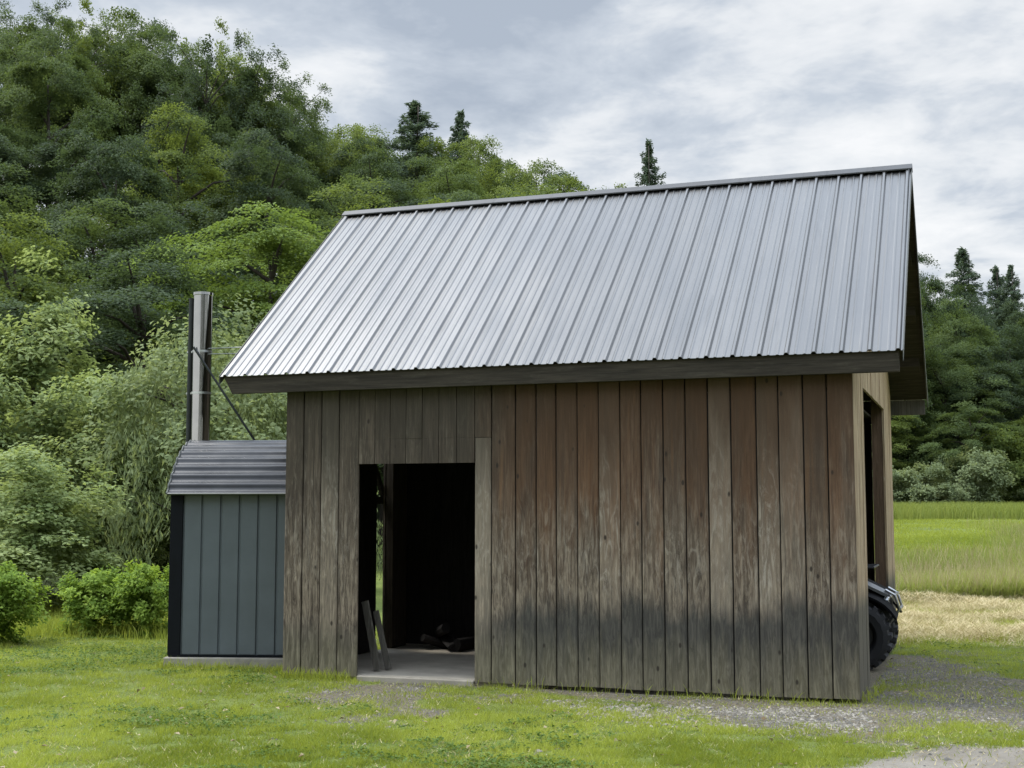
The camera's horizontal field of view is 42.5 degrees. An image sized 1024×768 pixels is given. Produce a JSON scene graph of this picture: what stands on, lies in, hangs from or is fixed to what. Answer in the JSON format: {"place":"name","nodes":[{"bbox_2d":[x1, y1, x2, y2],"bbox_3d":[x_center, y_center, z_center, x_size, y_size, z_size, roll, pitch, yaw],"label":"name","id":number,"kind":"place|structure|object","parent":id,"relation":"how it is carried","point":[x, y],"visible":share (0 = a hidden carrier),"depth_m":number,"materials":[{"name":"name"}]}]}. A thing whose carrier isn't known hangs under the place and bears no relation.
{"place":"outdoors","nodes":[
{"label":"outdoors","id":0,"kind":"place"},
{"bbox_2d":[0,597,167,641],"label":"edge grass","id":1,"kind":"structure","parent":0,"point":[50,626],"depth_m":16.78,"materials":[{"name":"green plant"}]},
{"bbox_2d":[0,260,1023,767],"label":"ground","id":2,"kind":"structure","parent":0,"point":[1012,758],"depth_m":10.63,"materials":[{"name":"green plant"}]},
{"bbox_2d":[0,26,43,180],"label":"broadleaf tree","id":3,"kind":"object","parent":2,"relation":"on","point":[10,113],"visible":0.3,"depth_m":73.70,"materials":[{"name":"green plant"}]},
{"bbox_2d":[0,560,51,644],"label":"garden bush","id":4,"kind":"object","parent":2,"relation":"on","point":[16,589],"visible":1,"depth_m":15.65,"materials":[{"name":"green plant"}]},
{"bbox_2d":[0,0,65,169],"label":"broadleaf tree","id":5,"kind":"object","parent":2,"relation":"on","point":[51,19],"visible":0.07,"depth_m":98.98,"materials":[{"name":"green plant"}]},
{"bbox_2d":[0,12,71,209],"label":"broadleaf tree","id":6,"kind":"object","parent":2,"relation":"on","point":[19,29],"visible":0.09,"depth_m":80.85,"materials":[{"name":"green plant"}]},
{"bbox_2d":[0,122,83,277],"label":"broadleaf tree","id":7,"kind":"object","parent":2,"relation":"on","point":[8,152],"visible":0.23,"depth_m":63.14,"materials":[{"name":"green plant"}]},
{"bbox_2d":[0,374,83,579],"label":"bushy tree","id":8,"kind":"object","parent":2,"relation":"on","point":[13,402],"visible":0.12,"depth_m":22.64,"materials":[{"name":"green plant"}]},
{"bbox_2d":[0,158,89,315],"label":"broadleaf tree","id":9,"kind":"object","parent":2,"relation":"on","point":[8,168],"visible":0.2,"depth_m":53.98,"materials":[{"name":"green plant"}]},
{"bbox_2d":[0,0,92,230],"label":"broadleaf tree","id":10,"kind":"object","parent":2,"relation":"on","point":[32,32],"visible":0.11,"depth_m":79.54,"materials":[{"name":"green plant"}]},
{"bbox_2d":[0,245,104,597],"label":"bushy tree","id":11,"kind":"object","parent":2,"relation":"on","point":[41,366],"visible":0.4,"depth_m":23.79,"materials":[{"name":"green plant"}]},
{"bbox_2d":[0,298,117,432],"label":"broadleaf tree","id":12,"kind":"object","parent":2,"relation":"on","point":[17,303],"visible":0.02,"depth_m":35.69,"materials":[{"name":"green plant"}]},
{"bbox_2d":[1,17,121,194],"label":"broadleaf tree","id":13,"kind":"object","parent":2,"relation":"on","point":[95,59],"visible":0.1,"depth_m":78.68,"materials":[{"name":"green plant"}]},
{"bbox_2d":[0,128,129,285],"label":"broadleaf tree","id":14,"kind":"object","parent":2,"relation":"on","point":[44,152],"visible":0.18,"depth_m":63.97,"materials":[{"name":"green plant"}]},
{"bbox_2d":[0,15,132,271],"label":"broadleaf tree","id":15,"kind":"object","parent":2,"relation":"on","point":[33,116],"visible":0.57,"depth_m":69.08,"materials":[{"name":"green plant"}]},
{"bbox_2d":[0,442,133,612],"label":"bushy tree","id":16,"kind":"object","parent":2,"relation":"on","point":[30,512],"visible":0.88,"depth_m":19.22,"materials":[{"name":"green plant"}]},
{"bbox_2d":[32,0,110,168],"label":"broadleaf tree","id":17,"kind":"object","parent":2,"relation":"on","point":[60,7],"visible":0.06,"depth_m":90.16,"materials":[{"name":"green plant"}]},
{"bbox_2d":[31,0,128,199],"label":"broadleaf tree","id":18,"kind":"object","parent":2,"relation":"on","point":[82,49],"visible":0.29,"depth_m":80.09,"materials":[{"name":"green plant"}]},
{"bbox_2d":[0,364,185,593],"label":"bushy tree","id":19,"kind":"object","parent":2,"relation":"on","point":[89,381],"visible":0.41,"depth_m":22.00,"materials":[{"name":"green plant"}]},
{"bbox_2d":[0,209,185,412],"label":"broadleaf tree","id":20,"kind":"object","parent":2,"relation":"on","point":[17,291],"visible":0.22,"depth_m":41.08,"materials":[{"name":"green plant"}]},
{"bbox_2d":[52,564,133,637],"bbox_3d":[-5.364,2.975,16.969,1.166,1.308,1.158,-1,-6,13],"label":"garden bush","id":21,"kind":"object","parent":2,"relation":"on","point":[85,602],"visible":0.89,"depth_m":16.77,"materials":[{"name":"green plant"}]},
{"bbox_2d":[11,106,207,355],"bbox_3d":[-16.787,-4.288,54.688,8.549,14.570,8.801,4,-7,-34],"label":"broadleaf tree","id":22,"kind":"object","parent":2,"relation":"on","point":[74,181],"visible":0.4,"depth_m":54.39,"materials":[{"name":"green plant"}]},
{"bbox_2d":[50,284,187,401],"bbox_3d":[-12.497,1.218,41.576,8.171,8.796,8.034,-1,-6,12],"label":"broadleaf tree","id":23,"kind":"object","parent":2,"relation":"on","point":[147,308],"visible":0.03,"depth_m":40.73,"materials":[{"name":"green plant"}]},
{"bbox_2d":[69,17,178,225],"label":"broadleaf tree","id":24,"kind":"object","parent":2,"relation":"on","point":[117,38],"visible":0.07,"depth_m":91.96,"materials":[{"name":"green plant"}]},
{"bbox_2d":[1,196,258,412],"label":"broadleaf tree","id":25,"kind":"object","parent":2,"relation":"on","point":[75,240],"visible":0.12,"depth_m":48.70,"materials":[{"name":"green plant"}]},
{"bbox_2d":[0,239,264,440],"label":"broadleaf tree","id":26,"kind":"object","parent":2,"relation":"on","point":[143,326],"visible":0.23,"depth_m":35.70,"materials":[{"name":"pale green leaf"},{"name":"bark"}]},
{"bbox_2d":[68,6,199,227],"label":"broadleaf tree","id":27,"kind":"object","parent":2,"relation":"on","point":[123,47],"visible":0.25,"depth_m":82.93,"materials":[{"name":"green plant"}]},
{"bbox_2d":[106,557,168,636],"bbox_3d":[-4.723,2.933,16.825,1.043,1.430,1.036,-2,-6,21],"label":"garden bush","id":28,"kind":"object","parent":2,"relation":"on","point":[147,603],"visible":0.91,"depth_m":16.63,"materials":[{"name":"green plant"}]},
{"bbox_2d":[88,47,205,193],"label":"broadleaf tree","id":29,"kind":"object","parent":2,"relation":"on","point":[150,105],"visible":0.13,"depth_m":82.36,"materials":[{"name":"green plant"}]},
{"bbox_2d":[60,24,243,233],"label":"broadleaf tree","id":30,"kind":"object","parent":2,"relation":"on","point":[147,62],"visible":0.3,"depth_m":80.58,"materials":[{"name":"green plant"}]},
{"bbox_2d":[43,101,262,300],"bbox_3d":[-16.206,-6.445,62.933,9.729,14.520,8.756,-3,-6,27],"label":"broadleaf tree","id":31,"kind":"object","parent":2,"relation":"on","point":[209,173],"visible":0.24,"depth_m":63.02,"materials":[{"name":"green plant"}]},
{"bbox_2d":[96,58,218,236],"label":"broadleaf tree","id":32,"kind":"object","parent":2,"relation":"on","point":[163,87],"visible":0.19,"depth_m":69.68,"materials":[{"name":"green plant"}]},
{"bbox_2d":[39,290,286,590],"bbox_3d":[-5.322,1.329,22.374,5.399,5.814,5.555,0,-5,-1],"label":"willow tree","id":33,"kind":"object","parent":2,"relation":"on","point":[264,412],"visible":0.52,"depth_m":21.29,"materials":[{"name":"green plant"}]},
{"bbox_2d":[72,212,266,388],"bbox_3d":[-13.083,-0.923,48.829,7.660,11.128,8.512,-2,-6,18],"label":"broadleaf tree","id":34,"kind":"object","parent":2,"relation":"on","point":[159,224],"visible":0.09,"depth_m":48.55,"materials":[{"name":"green plant"}]},
{"bbox_2d":[83,199,265,358],"bbox_3d":[-13.854,-1.879,53.102,9.527,10.718,9.366,-5,-8,44],"label":"broadleaf tree","id":35,"kind":"object","parent":2,"relation":"on","point":[156,209],"visible":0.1,"depth_m":52.38,"materials":[{"name":"green plant"}]},
{"bbox_2d":[141,29,265,226],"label":"broadleaf tree","id":36,"kind":"object","parent":2,"relation":"on","point":[193,105],"visible":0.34,"depth_m":77.73,"materials":[{"name":"green plant"}]},
{"bbox_2d":[139,52,286,272],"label":"broadleaf tree","id":37,"kind":"object","parent":2,"relation":"on","point":[234,70],"visible":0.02,"depth_m":79.76,"materials":[{"name":"green plant"}]},
{"bbox_2d":[112,200,330,374],"bbox_3d":[-8.301,-0.526,44.650,8.963,11.542,10.116,-2,-6,15],"label":"broadleaf tree","id":38,"kind":"object","parent":2,"relation":"on","point":[274,256],"visible":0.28,"depth_m":44.64,"materials":[{"name":"green plant"}]},
{"bbox_2d":[163,111,281,297],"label":"broadleaf tree","id":39,"kind":"object","parent":2,"relation":"on","point":[219,134],"visible":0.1,"depth_m":70.11,"materials":[{"name":"green plant"}]},
{"bbox_2d":[163,656,282,667],"bbox_3d":[-2.799,2.966,14.207,1.420,0.200,1.720,0,-5,4],"label":"concrete pad","id":40,"kind":"object","parent":2,"relation":"on","point":[247,660],"visible":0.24,"depth_m":13.36,"materials":[{"name":"grey concrete"}]},
{"bbox_2d":[165,291,285,657],"bbox_3d":[-2.699,0.924,14.395,1.799,3.900,1.804,0,-5,4],"label":"outdoor boiler","id":41,"kind":"object","parent":40,"relation":"on","point":[226,559],"visible":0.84,"depth_m":13.54,"materials":[{"name":"blue paint"}]},
{"bbox_2d":[192,17,253,102],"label":"broadleaf tree","id":42,"kind":"object","parent":2,"relation":"on","point":[221,48],"visible":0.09,"depth_m":92.37,"materials":[{"name":"green plant"}]},
{"bbox_2d":[170,34,326,303],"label":"broadleaf tree","id":43,"kind":"object","parent":2,"relation":"on","point":[241,89],"visible":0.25,"depth_m":78.10,"materials":[{"name":"green plant"}]},
{"bbox_2d":[185,128,338,315],"bbox_3d":[-11.374,-4.876,61.155,8.412,14.010,8.270,-2,-6,17],"label":"broadleaf tree","id":44,"kind":"object","parent":2,"relation":"on","point":[267,187],"visible":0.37,"depth_m":60.34,"materials":[{"name":"green plant"}]},
{"bbox_2d":[194,63,333,279],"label":"broadleaf tree","id":45,"kind":"object","parent":2,"relation":"on","point":[289,97],"visible":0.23,"depth_m":79.62,"materials":[{"name":"green plant"}]},
{"bbox_2d":[232,128,321,271],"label":"broadleaf tree","id":46,"kind":"object","parent":2,"relation":"on","point":[287,137],"visible":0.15,"depth_m":71.74,"materials":[{"name":"green plant"}]},
{"bbox_2d":[220,206,336,341],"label":"broadleaf tree","id":47,"kind":"object","parent":2,"relation":"on","point":[320,216],"visible":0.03,"depth_m":54.77,"materials":[{"name":"green plant"}]},
{"bbox_2d":[262,75,342,209],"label":"broadleaf tree","id":48,"kind":"object","parent":2,"relation":"on","point":[310,130],"visible":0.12,"depth_m":81.20,"materials":[{"name":"green plant"}]},
{"bbox_2d":[289,97,374,199],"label":"broadleaf tree","id":49,"kind":"object","parent":2,"relation":"on","point":[325,128],"visible":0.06,"depth_m":85.35,"materials":[{"name":"green plant"}]},
{"bbox_2d":[275,173,399,278],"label":"broadleaf tree","id":50,"kind":"object","parent":2,"relation":"on","point":[352,182],"visible":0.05,"depth_m":63.82,"materials":[{"name":"green plant"}]},
{"bbox_2d":[295,136,399,217],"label":"broadleaf tree","id":51,"kind":"object","parent":2,"relation":"on","point":[338,170],"visible":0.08,"depth_m":79.63,"materials":[{"name":"green plant"}]},
{"bbox_2d":[305,123,399,215],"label":"broadleaf tree","id":52,"kind":"object","parent":2,"relation":"on","point":[336,162],"visible":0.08,"depth_m":82.12,"materials":[{"name":"green plant"}]},
{"bbox_2d":[323,123,392,184],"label":"broadleaf tree","id":53,"kind":"object","parent":2,"relation":"on","point":[339,131],"visible":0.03,"depth_m":89.12,"materials":[{"name":"green plant"}]},
{"bbox_2d":[301,145,418,231],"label":"broadleaf tree","id":54,"kind":"object","parent":2,"relation":"on","point":[393,181],"visible":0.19,"depth_m":70.41,"materials":[{"name":"green plant"}]},
{"bbox_2d":[271,173,450,251],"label":"broadleaf tree","id":55,"kind":"object","parent":2,"relation":"on","point":[366,196],"visible":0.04,"depth_m":55.59,"materials":[{"name":"green plant"}]},
{"bbox_2d":[374,154,461,205],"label":"broadleaf tree","id":56,"kind":"object","parent":2,"relation":"on","point":[415,161],"visible":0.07,"depth_m":77.96,"materials":[{"name":"green plant"}]},
{"bbox_2d":[371,99,484,198],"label":"conifer tree","id":57,"kind":"object","parent":2,"relation":"on","point":[417,120],"visible":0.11,"depth_m":87.31,"materials":[{"name":"green plant"}]},
{"bbox_2d":[405,134,485,201],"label":"broadleaf tree","id":58,"kind":"object","parent":2,"relation":"on","point":[439,149],"visible":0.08,"depth_m":85.44,"materials":[{"name":"green plant"}]},
{"bbox_2d":[400,157,491,204],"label":"broadleaf tree","id":59,"kind":"object","parent":2,"relation":"on","point":[472,191],"visible":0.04,"depth_m":70.65,"materials":[{"name":"green plant"}]},
{"bbox_2d":[440,109,487,178],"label":"conifer tree","id":60,"kind":"object","parent":2,"relation":"on","point":[459,135],"visible":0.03,"depth_m":96.88,"materials":[{"name":"green plant"}]},
{"bbox_2d":[440,134,514,199],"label":"broadleaf tree","id":61,"kind":"object","parent":2,"relation":"on","point":[495,189],"visible":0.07,"depth_m":86.75,"materials":[{"name":"green plant"}]},
{"bbox_2d":[453,139,508,191],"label":"broadleaf tree","id":62,"kind":"object","parent":2,"relation":"on","point":[488,155],"visible":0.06,"depth_m":93.48,"materials":[{"name":"green plant"}]},
{"bbox_2d":[0,646,1018,767],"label":"fallen leaves","id":63,"kind":"object","parent":2,"relation":"on","point":[395,720],"visible":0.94,"depth_m":9.85,"materials":[{"name":"brown plant"}]},
{"bbox_2d":[483,158,537,198],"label":"broadleaf tree","id":64,"kind":"object","parent":2,"relation":"on","point":[507,183],"visible":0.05,"depth_m":90.14,"materials":[{"name":"green plant"}]},
{"bbox_2d":[0,633,1022,767],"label":"lawn weeds","id":65,"kind":"object","parent":2,"relation":"on","point":[490,760],"visible":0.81,"depth_m":9.81,"materials":[{"name":"green plant"}]},
{"bbox_2d":[0,629,1023,767],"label":"lawn grass","id":66,"kind":"structure","parent":2,"relation":"on","point":[681,759],"depth_m":9.52,"materials":[{"name":"green plant"}]},
{"bbox_2d":[151,655,889,706],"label":"wall foot grass","id":67,"kind":"structure","parent":2,"relation":"on","point":[329,675],"depth_m":12.38,"materials":[{"name":"green plant"}]},
{"bbox_2d":[515,158,562,193],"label":"broadleaf tree","id":68,"kind":"object","parent":2,"relation":"on","point":[551,165],"visible":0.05,"depth_m":91.35,"materials":[{"name":"green plant"}]},
{"bbox_2d":[496,157,585,195],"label":"broadleaf tree","id":69,"kind":"object","parent":2,"relation":"on","point":[524,177],"visible":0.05,"depth_m":80.55,"materials":[{"name":"green plant"}]},
{"bbox_2d":[219,164,927,699],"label":"timber shed","id":70,"kind":"structure","parent":2,"relation":"on","point":[615,438],"depth_m":12.18,"materials":[{"name":"brown wood"}]},
{"bbox_2d":[362,600,380,670],"bbox_3d":[-1.361,2.431,12.709,0.255,0.669,0.030,-5,-7,40],"label":"leaning plank","id":71,"kind":"object","parent":70,"relation":"on","point":[371,635],"visible":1,"depth_m":12.70,"materials":[{"name":"wood"}]},
{"bbox_2d":[373,610,390,669],"bbox_3d":[-1.264,2.489,12.796,0.240,0.568,0.029,-5,-7,40],"label":"leaning plank","id":72,"kind":"object","parent":70,"relation":"on","point":[382,641],"visible":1,"depth_m":12.79,"materials":[{"name":"grey wood"}]},
{"bbox_2d":[245,644,1023,767],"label":"gravel","id":73,"kind":"structure","parent":2,"relation":"on","point":[813,715],"depth_m":10.72,"materials":[{"name":"grey gravel"}]},
{"bbox_2d":[634,138,666,186],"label":"conifer tree","id":74,"kind":"object","parent":2,"relation":"on","point":[648,177],"visible":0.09,"depth_m":101.80,"materials":[{"name":"green plant"}]},
{"bbox_2d":[510,695,882,734],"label":"pale gravel","id":75,"kind":"structure","parent":2,"relation":"on","point":[782,710],"depth_m":10.34,"materials":[{"name":"grey gravel"}]},
{"bbox_2d":[867,564,902,669],"bbox_3d":[3.030,2.359,13.938,2.129,1.204,1.195,-2,-6,19],"label":"quad bike","id":76,"kind":"object","parent":2,"relation":"on","point":[883,626],"visible":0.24,"depth_m":13.19,"materials":[{"name":"rubber"}]},
{"bbox_2d":[872,465,932,503],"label":"meadow shrub","id":77,"kind":"object","parent":2,"relation":"on","point":[896,476],"visible":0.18,"depth_m":87.49,"materials":[{"name":"green plant"}]},
{"bbox_2d":[871,415,935,488],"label":"broadleaf tree","id":78,"kind":"object","parent":2,"relation":"on","point":[897,425],"visible":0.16,"depth_m":93.05,"materials":[{"name":"green plant"}]},
{"bbox_2d":[866,390,958,472],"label":"broadleaf tree","id":79,"kind":"object","parent":2,"relation":"on","point":[913,440],"visible":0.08,"depth_m":94.78,"materials":[{"name":"green plant"}]},
{"bbox_2d":[896,461,957,503],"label":"meadow shrub","id":80,"kind":"object","parent":2,"relation":"on","point":[921,492],"visible":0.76,"depth_m":87.00,"materials":[{"name":"green plant"}]},
{"bbox_2d":[892,434,963,498],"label":"undergrowth shrub","id":81,"kind":"object","parent":2,"relation":"on","point":[914,458],"visible":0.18,"depth_m":93.68,"materials":[{"name":"green plant"}]},
{"bbox_2d":[903,282,981,460],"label":"broadleaf tree","id":82,"kind":"object","parent":2,"relation":"on","point":[931,350],"visible":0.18,"depth_m":95.70,"materials":[{"name":"green plant"}]},
{"bbox_2d":[917,252,969,435],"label":"broadleaf tree","id":83,"kind":"object","parent":2,"relation":"on","point":[939,289],"visible":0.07,"depth_m":112.21,"materials":[{"name":"green plant"}]},
{"bbox_2d":[873,500,1023,520],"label":"rank grass strip","id":84,"kind":"object","parent":2,"relation":"on","point":[1007,510],"visible":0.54,"depth_m":75.60,"materials":[{"name":"green plant"}]},
{"bbox_2d":[929,483,977,503],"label":"meadow shrub","id":85,"kind":"object","parent":2,"relation":"on","point":[962,495],"visible":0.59,"depth_m":86.03,"materials":[{"name":"green plant"}]},
{"bbox_2d":[893,339,1018,468],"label":"broadleaf tree","id":86,"kind":"object","parent":2,"relation":"on","point":[959,374],"visible":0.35,"depth_m":97.21,"materials":[{"name":"green plant"}]},
{"bbox_2d":[896,588,1023,646],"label":"cut hay","id":87,"kind":"object","parent":2,"relation":"on","point":[973,602],"visible":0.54,"depth_m":18.35,"materials":[{"name":"plant"}]},
{"bbox_2d":[896,598,1023,646],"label":"hay regrowth","id":88,"kind":"object","parent":2,"relation":"on","point":[997,621],"visible":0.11,"depth_m":17.37,"materials":[{"name":"beige plant"}]},
{"bbox_2d":[910,400,1023,494],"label":"broadleaf tree","id":89,"kind":"object","parent":2,"relation":"on","point":[970,429],"visible":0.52,"depth_m":90.84,"materials":[{"name":"green plant"}]},
{"bbox_2d":[924,295,1022,446],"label":"broadleaf tree","id":90,"kind":"object","parent":2,"relation":"on","point":[955,338],"visible":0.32,"depth_m":101.73,"materials":[{"name":"green plant"}]},
{"bbox_2d":[925,344,1023,468],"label":"broadleaf tree","id":91,"kind":"object","parent":2,"relation":"on","point":[1006,367],"visible":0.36,"depth_m":98.19,"materials":[{"name":"green plant"}]},
{"bbox_2d":[925,282,1023,443],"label":"broadleaf tree","id":92,"kind":"object","parent":2,"relation":"on","point":[983,311],"visible":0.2,"depth_m":111.22,"materials":[{"name":"green plant"}]},
{"bbox_2d":[928,246,1021,419],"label":"conifer tree","id":93,"kind":"object","parent":2,"relation":"on","point":[961,260],"visible":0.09,"depth_m":119.08,"materials":[{"name":"green plant"}]},
{"bbox_2d":[933,444,1019,503],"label":"meadow shrub","id":94,"kind":"object","parent":2,"relation":"on","point":[985,465],"visible":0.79,"depth_m":86.95,"materials":[{"name":"green plant"}]},
{"bbox_2d":[958,428,1023,502],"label":"meadow shrub","id":95,"kind":"object","parent":2,"relation":"on","point":[1008,439],"visible":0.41,"depth_m":90.02,"materials":[{"name":"green plant"}]},
{"bbox_2d":[966,321,1023,460],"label":"broadleaf tree","id":96,"kind":"object","parent":2,"relation":"on","point":[1003,342],"visible":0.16,"depth_m":103.12,"materials":[{"name":"green plant"}]},
{"bbox_2d":[976,265,1021,424],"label":"conifer tree","id":97,"kind":"object","parent":2,"relation":"on","point":[997,280],"visible":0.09,"depth_m":123.13,"materials":[{"name":"green plant"}]},
{"bbox_2d":[992,264,1023,393],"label":"conifer tree","id":98,"kind":"object","parent":2,"relation":"on","point":[1008,285],"visible":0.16,"depth_m":121.18,"materials":[{"name":"green plant"}]},
{"bbox_2d":[0,0,1023,313],"label":"sky","id":99,"kind":"structure","parent":0,"point":[719,89],"materials":[{"name":"grey"}]},
{"bbox_2d":[874,516,1023,602],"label":"tall meadow grass","id":100,"kind":"structure","parent":0,"point":[1004,589],"depth_m":25.70,"materials":[{"name":"green plant"}]},
{"bbox_2d":[874,517,1023,560],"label":"mown meadow grass","id":101,"kind":"structure","parent":0,"point":[953,536],"depth_m":48.36,"materials":[{"name":"green plant"}]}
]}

